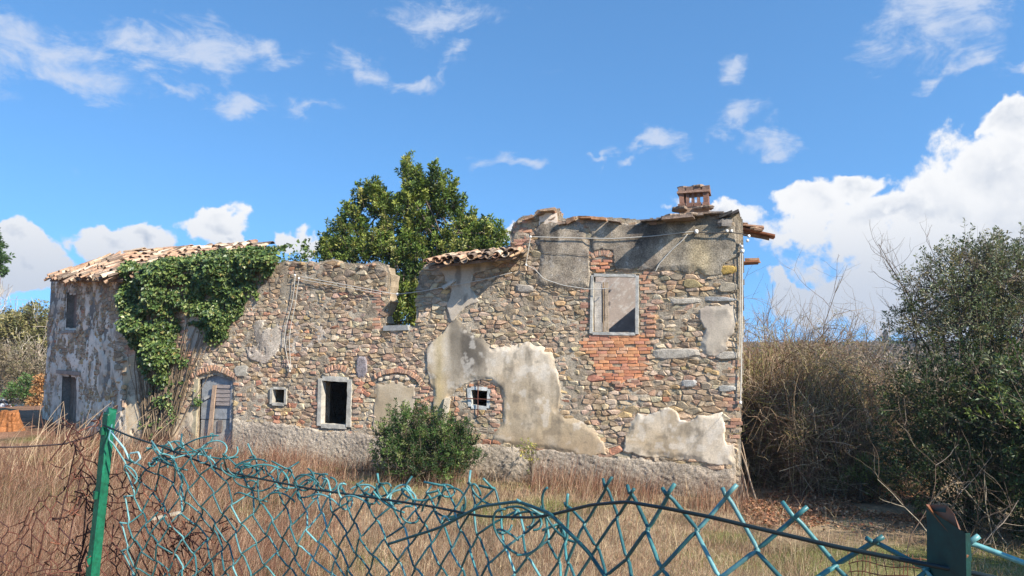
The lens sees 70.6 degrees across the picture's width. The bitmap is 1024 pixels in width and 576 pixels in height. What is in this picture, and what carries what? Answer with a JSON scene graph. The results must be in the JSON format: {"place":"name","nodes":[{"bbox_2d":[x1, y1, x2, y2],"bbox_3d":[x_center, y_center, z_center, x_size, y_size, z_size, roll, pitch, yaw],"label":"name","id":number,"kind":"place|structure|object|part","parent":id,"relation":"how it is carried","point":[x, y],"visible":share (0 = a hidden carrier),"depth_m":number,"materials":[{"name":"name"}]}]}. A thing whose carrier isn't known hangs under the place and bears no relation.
{"place":"outdoors","nodes":[
{"label":"outdoors","id":0,"kind":"place"},
{"bbox_2d":[0,227,15,277],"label":"pine tree","id":1,"kind":"object","parent":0,"point":[4,271],"visible":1,"depth_m":40.70,"materials":[{"name":"green plant"}]},
{"bbox_2d":[0,399,760,575],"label":"grass","id":2,"kind":"structure","parent":0,"point":[156,531],"depth_m":12.62,"materials":[{"name":"beige plant"}]},
{"bbox_2d":[0,386,1023,575],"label":"ground","id":3,"kind":"structure","parent":0,"point":[27,414],"depth_m":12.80,"materials":[{"name":"beige plant"}]},
{"bbox_2d":[0,277,18,374],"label":"bare tree","id":4,"kind":"object","parent":3,"relation":"on","point":[10,300],"visible":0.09,"depth_m":49.78,"materials":[{"name":"brown plant"}]},
{"bbox_2d":[0,410,24,431],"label":"earth mound","id":5,"kind":"object","parent":3,"relation":"on","point":[10,421],"visible":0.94,"depth_m":23.49,"materials":[{"name":"soil"}]},
{"bbox_2d":[0,398,32,406],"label":"parked car","id":6,"kind":"object","parent":3,"relation":"on","point":[5,402],"visible":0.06,"depth_m":41.76,"materials":[{"name":"white paint"}]},
{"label":"window","id":7,"kind":"part","parent":6,"relation":"part of","materials":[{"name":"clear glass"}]},
{"bbox_2d":[0,285,40,395],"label":"bare tree","id":8,"kind":"object","parent":3,"relation":"on","point":[15,311],"visible":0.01,"depth_m":48.07,"materials":[{"name":"brown plant"}]},
{"bbox_2d":[0,372,43,405],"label":"green shrub","id":9,"kind":"object","parent":3,"relation":"on","point":[15,389],"visible":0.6,"depth_m":35.37,"materials":[{"name":"green plant"}]},
{"bbox_2d":[0,289,45,388],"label":"bare tree","id":10,"kind":"object","parent":3,"relation":"on","point":[13,326],"visible":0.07,"depth_m":43.64,"materials":[{"name":"brown plant"}]},
{"bbox_2d":[0,337,46,406],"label":"scrub","id":11,"kind":"object","parent":3,"relation":"on","point":[14,371],"visible":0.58,"depth_m":39.55,"materials":[{"name":"green plant"}]},
{"bbox_2d":[0,320,47,405],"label":"bare tree","id":12,"kind":"object","parent":3,"relation":"on","point":[44,349],"visible":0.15,"depth_m":41.73,"materials":[{"name":"plant"}]},
{"bbox_2d":[0,298,49,378],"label":"scrub tree","id":13,"kind":"object","parent":3,"relation":"on","point":[20,320],"visible":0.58,"depth_m":43.26,"materials":[{"name":"green plant"}]},
{"bbox_2d":[24,373,44,405],"bbox_3d":[-22.082,4.862,33.682,1.333,1.843,0.998,0,-5,0],"label":"autumn shrub","id":14,"kind":"object","parent":3,"relation":"on","point":[39,379],"visible":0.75,"depth_m":33.49,"materials":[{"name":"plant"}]},
{"bbox_2d":[8,401,179,485],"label":"long stalks","id":15,"kind":"object","parent":3,"relation":"on","point":[33,450],"visible":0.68,"depth_m":17.89,"materials":[{"name":"brown plant"}]},
{"bbox_2d":[85,407,116,575],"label":"fence post","id":16,"kind":"object","parent":3,"relation":"on","point":[100,495],"visible":0.96,"depth_m":1.37,"materials":[{"name":"green metal"}]},
{"bbox_2d":[0,412,242,575],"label":"rusty netting","id":17,"kind":"object","parent":16,"relation":"attached to","point":[88,531],"visible":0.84,"depth_m":1.39,"materials":[{"name":"metal"}]},
{"bbox_2d":[153,511,182,519],"bbox_3d":[-5.342,3.528,11.221,0.095,0.150,1.008,0,-5,-3],"label":"board","id":18,"kind":"object","parent":3,"relation":"on","point":[176,512],"visible":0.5,"depth_m":11.36,"materials":[{"name":"brown wood"}]},
{"bbox_2d":[41,184,774,499],"bbox_3d":[-5.763,2.053,22.290,26.112,7.739,7.708,-2,-6,18],"label":"ruined farmhouse","id":19,"kind":"object","parent":3,"relation":"on","point":[638,363],"visible":0.84,"depth_m":17.22,"materials":[{"name":"stone"}]},
{"bbox_2d":[60,293,76,333],"bbox_3d":[-15.374,0.868,25.404,0.401,1.456,1.856,5,-7,-44],"label":"window","id":20,"kind":"structure","parent":19,"relation":"in","point":[75,296],"depth_m":25.88,"materials":[{"name":"grey stone"}]},
{"bbox_2d":[56,370,80,426],"bbox_3d":[-15.107,3.987,24.859,0.446,2.307,3.041,5,-7,-44],"label":"door","id":21,"kind":"structure","parent":19,"relation":"in","point":[73,392],"depth_m":25.44,"materials":[{"name":"grey wood"}]},
{"bbox_2d":[146,385,173,415],"bbox_3d":[-9.873,3.146,20.292,0.992,0.977,0.072,-2,-6,19],"label":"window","id":22,"kind":"structure","parent":19,"relation":"in","point":[150,385],"depth_m":20.32,"materials":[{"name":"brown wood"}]},
{"bbox_2d":[191,375,231,450],"bbox_3d":[-8.128,3.479,19.779,1.350,2.290,0.179,-2,-6,16],"label":"door","id":23,"kind":"structure","parent":19,"relation":"in","point":[216,406],"depth_m":19.77,"materials":[{"name":"paint"}]},
{"bbox_2d":[113,238,328,441],"bbox_3d":[-8.406,1.489,20.413,6.282,5.746,2.472,-1,-5,15],"label":"ivy","id":24,"kind":"object","parent":19,"relation":"attached to","point":[154,348],"visible":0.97,"depth_m":19.99,"materials":[{"name":"green plant"}]},
{"bbox_2d":[270,387,287,405],"bbox_3d":[-6.127,2.857,19.086,0.521,0.497,0.168,-2,-6,19],"label":"window","id":25,"kind":"structure","parent":19,"relation":"in","point":[272,390],"depth_m":19.03,"materials":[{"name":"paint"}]},
{"bbox_2d":[284,274,295,368],"bbox_3d":[-5.859,0.890,19.038,0.306,2.522,0.050,-1,-6,15],"label":"cable","id":26,"kind":"object","parent":19,"relation":"attached to","point":[287,320],"visible":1,"depth_m":19.07,"materials":[{"name":"paint"}]},
{"bbox_2d":[289,277,299,371],"bbox_3d":[-5.726,0.959,18.992,0.274,2.489,0.054,-2,-6,18],"label":"cable","id":27,"kind":"object","parent":19,"relation":"attached to","point":[291,323],"visible":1,"depth_m":19.01,"materials":[{"name":"rubber"}]},
{"bbox_2d":[317,376,352,428],"bbox_3d":[-4.504,2.926,18.540,1.007,1.331,0.210,-2,-6,19],"label":"window","id":28,"kind":"structure","parent":19,"relation":"in","point":[321,381],"depth_m":18.50,"materials":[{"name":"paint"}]},
{"bbox_2d":[300,279,381,293],"bbox_3d":[-4.446,-0.046,18.648,2.444,0.471,0.015,-2,-6,19],"label":"cable","id":29,"kind":"object","parent":19,"relation":"attached to","point":[340,286],"visible":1,"depth_m":18.63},
{"bbox_2d":[301,272,511,295],"bbox_3d":[-2.762,-0.101,18.129,5.893,0.593,0.166,-2,-6,19],"label":"cable","id":30,"kind":"object","parent":19,"relation":"attached to","point":[397,294],"visible":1,"depth_m":18.17,"materials":[{"name":"rubber"}]},
{"bbox_2d":[441,398,450,422],"bbox_3d":[-1.614,3.129,17.204,0.159,1.006,0.410,-2,-6,22],"label":"board","id":31,"kind":"object","parent":19,"relation":"on","point":[447,401],"visible":0.36,"depth_m":17.34,"materials":[{"name":"white wood"}]},
{"bbox_2d":[465,380,492,415],"bbox_3d":[-0.771,2.624,17.248,0.712,0.847,0.173,-2,-6,19],"label":"window","id":32,"kind":"structure","parent":19,"relation":"in","point":[470,398],"depth_m":17.22,"materials":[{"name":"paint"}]},
{"bbox_2d":[535,269,612,288],"bbox_3d":[1.410,-0.210,16.617,1.851,0.518,0.017,-2,-6,19],"label":"cable","id":33,"kind":"object","parent":19,"relation":"attached to","point":[568,286],"visible":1,"depth_m":16.66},
{"bbox_2d":[530,229,697,238],"bbox_3d":[2.241,-1.204,16.435,3.876,0.188,0.091,-2,-6,19],"label":"cable","id":34,"kind":"object","parent":19,"relation":"attached to","point":[696,231],"visible":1,"depth_m":16.37,"materials":[{"name":"paint"}]},
{"bbox_2d":[590,273,638,334],"bbox_3d":[2.326,0.369,16.402,1.142,1.432,0.132,-2,-6,19],"label":"window","id":35,"kind":"structure","parent":19,"relation":"in","point":[596,291],"depth_m":16.48,"materials":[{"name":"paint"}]},
{"bbox_2d":[655,234,687,270],"bbox_3d":[3.513,-0.776,15.957,0.730,0.807,0.025,-2,-6,19],"label":"cable","id":36,"kind":"object","parent":19,"relation":"attached to","point":[670,251],"visible":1,"depth_m":15.96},
{"bbox_2d":[698,229,749,241],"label":"cable","id":37,"kind":"object","parent":19,"relation":"attached to","point":[731,231],"visible":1,"depth_m":15.57,"materials":[{"name":"paint"}]},
{"bbox_2d":[739,243,740,357],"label":"cable","id":38,"kind":"object","parent":19,"relation":"attached to","point":[740,298],"visible":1,"depth_m":15.44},
{"bbox_2d":[739,245,743,403],"bbox_3d":[4.885,0.764,15.385,0.198,3.390,0.107,-1,-5,15],"label":"cable","id":39,"kind":"object","parent":19,"relation":"attached to","point":[742,252],"visible":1,"depth_m":15.41,"materials":[{"name":"paint"}]},
{"bbox_2d":[312,150,510,325],"bbox_3d":[-3.047,0.335,22.053,6.148,9.421,2.246,0,-5,0],"label":"evergreen tree","id":40,"kind":"object","parent":3,"relation":"on","point":[407,248],"visible":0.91,"depth_m":21.94,"materials":[{"name":"green plant"}]},
{"bbox_2d":[367,397,486,485],"bbox_3d":[-1.892,3.644,16.432,2.731,2.318,2.003,0,-5,0],"label":"leafy bush","id":41,"kind":"object","parent":3,"relation":"on","point":[430,451],"visible":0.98,"depth_m":16.18,"materials":[{"name":"green plant"}]},
{"bbox_2d":[517,438,538,487],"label":"sapling","id":42,"kind":"object","parent":3,"relation":"on","point":[531,460],"visible":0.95,"depth_m":16.18,"materials":[{"name":"green plant"}]},
{"bbox_2d":[740,463,749,500],"bbox_3d":[4.879,4.082,15.152,0.050,0.808,0.398,1,-5,-11],"label":"pole","id":43,"kind":"object","parent":3,"relation":"on","point":[744,482],"visible":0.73,"depth_m":15.16,"materials":[{"name":"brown wood"}]},
{"bbox_2d":[741,442,753,498],"bbox_3d":[5.086,3.941,15.586,0.039,1.196,0.399,2,-6,-21],"label":"pole","id":44,"kind":"object","parent":3,"relation":"on","point":[745,461],"visible":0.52,"depth_m":15.67,"materials":[{"name":"brown wood"}]},
{"bbox_2d":[741,451,756,500],"bbox_3d":[4.967,3.946,15.165,0.048,1.124,0.452,3,-6,-30],"label":"pole","id":45,"kind":"object","parent":3,"relation":"on","point":[754,495],"visible":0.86,"depth_m":15.15,"materials":[{"name":"brown wood"}]},
{"bbox_2d":[743,284,835,449],"bbox_3d":[6.742,2.680,19.690,3.086,5.634,5.001,2,-6,-18],"label":"bare sapling","id":46,"kind":"object","parent":3,"relation":"on","point":[770,308],"visible":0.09,"depth_m":18.44,"materials":[{"name":"brown plant"}]},
{"bbox_2d":[744,266,837,382],"bbox_3d":[7.207,2.200,21.775,4.713,5.755,6.113,-1,-6,15],"label":"bare sapling","id":47,"kind":"object","parent":3,"relation":"on","point":[781,321],"visible":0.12,"depth_m":21.45,"materials":[{"name":"brown plant"}]},
{"bbox_2d":[743,320,867,405],"bbox_3d":[7.569,2.852,19.084,3.857,4.002,3.168,-5,-7,44],"label":"bare sapling","id":48,"kind":"object","parent":3,"relation":"on","point":[794,352],"visible":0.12,"depth_m":19.14,"materials":[{"name":"brown plant"}]},
{"bbox_2d":[761,291,863,375],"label":"bare sapling","id":49,"kind":"object","parent":3,"relation":"on","point":[820,328],"visible":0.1,"depth_m":21.10,"materials":[{"name":"brown plant"}]},
{"bbox_2d":[743,245,891,396],"bbox_3d":[8.137,1.930,22.320,4.510,6.430,5.592,1,-5,-15],"label":"bare sapling","id":50,"kind":"object","parent":3,"relation":"on","point":[804,316],"visible":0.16,"depth_m":21.04,"materials":[{"name":"brown plant"}]},
{"bbox_2d":[752,287,889,400],"bbox_3d":[8.581,2.408,20.361,4.569,5.133,3.341,3,-6,-30],"label":"bare sapling","id":51,"kind":"object","parent":3,"relation":"on","point":[820,342],"visible":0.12,"depth_m":20.28,"materials":[{"name":"brown plant"}]},
{"bbox_2d":[741,301,918,498],"bbox_3d":[7.038,2.863,18.633,7.900,5.224,7.378,0,-5,0],"label":"bramble thicket","id":52,"kind":"object","parent":3,"relation":"on","point":[752,404],"visible":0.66,"depth_m":17.01,"materials":[{"name":"brown plant"}]},
{"bbox_2d":[741,485,930,532],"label":"fallen leaves","id":53,"kind":"object","parent":3,"relation":"on","point":[846,511],"visible":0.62,"depth_m":14.26,"materials":[{"name":"brown plant"}]},
{"bbox_2d":[728,336,947,510],"bbox_3d":[8.052,3.361,17.970,8.005,4.194,7.490,0,-5,0],"label":"bramble thicket","id":54,"kind":"object","parent":3,"relation":"on","point":[818,464],"visible":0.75,"depth_m":15.85,"materials":[{"name":"brown plant"}]},
{"bbox_2d":[792,279,906,400],"bbox_3d":[10.792,2.443,22.848,2.782,5.548,4.241,3,-6,-31],"label":"bare sapling","id":55,"kind":"object","parent":3,"relation":"on","point":[875,341],"visible":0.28,"depth_m":22.33,"materials":[{"name":"brown plant"}]},
{"bbox_2d":[793,294,914,388],"bbox_3d":[9.773,2.513,20.425,4.066,4.915,2.652,-3,-6,29],"label":"bare sapling","id":56,"kind":"object","parent":3,"relation":"on","point":[865,360],"visible":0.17,"depth_m":20.37,"materials":[{"name":"brown plant"}]},
{"bbox_2d":[833,453,899,502],"bbox_3d":[7.521,4.010,15.297,1.330,1.066,1.000,0,-5,0],"label":"shrub","id":57,"kind":"object","parent":3,"relation":"on","point":[863,476],"visible":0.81,"depth_m":15.26,"materials":[{"name":"green plant"}]},
{"bbox_2d":[744,339,1023,409],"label":"bare woodland","id":58,"kind":"object","parent":3,"relation":"on","point":[886,358],"visible":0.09,"depth_m":164.45,"materials":[{"name":"brown plant"}]},
{"bbox_2d":[847,549,926,575],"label":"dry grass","id":59,"kind":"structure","parent":3,"relation":"on","point":[893,567],"depth_m":0.92,"materials":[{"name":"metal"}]},
{"bbox_2d":[832,348,967,501],"bbox_3d":[10.121,3.569,18.820,5.538,3.988,7.983,-3,-6,31],"label":"bramble thicket","id":60,"kind":"object","parent":3,"relation":"on","point":[897,433],"visible":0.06,"depth_m":17.01,"materials":[{"name":"brown plant"}]},
{"bbox_2d":[844,324,1023,552],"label":"dark shrub","id":61,"kind":"object","parent":3,"relation":"on","point":[978,472],"visible":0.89,"depth_m":13.18,"materials":[{"name":"green plant"}]},
{"bbox_2d":[863,217,1023,518],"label":"olive tree","id":62,"kind":"object","parent":3,"relation":"on","point":[990,267],"visible":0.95,"depth_m":14.32,"materials":[{"name":"green plant"}]},
{"bbox_2d":[926,504,971,575],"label":"fence post","id":63,"kind":"object","parent":3,"relation":"on","point":[948,542],"visible":1,"depth_m":0.47,"materials":[{"name":"green metal"}]},
{"bbox_2d":[103,424,1023,575],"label":"chain link fence","id":64,"kind":"object","parent":63,"relation":"attached to","point":[161,457],"visible":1,"depth_m":0.98,"materials":[{"name":"metal"}]},
{"bbox_2d":[946,337,1023,459],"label":"hedge tree","id":65,"kind":"object","parent":3,"relation":"on","point":[1020,409],"visible":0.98,"depth_m":12.00,"materials":[{"name":"green plant"}]},
{"bbox_2d":[0,0,1023,341],"label":"sky","id":66,"kind":"structure","parent":0,"point":[125,124],"materials":[{"name":"blue"}]},
{"bbox_2d":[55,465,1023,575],"bbox_3d":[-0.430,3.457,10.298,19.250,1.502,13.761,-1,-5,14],"label":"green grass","id":67,"kind":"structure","parent":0,"point":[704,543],"depth_m":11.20,"materials":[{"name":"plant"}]}
]}

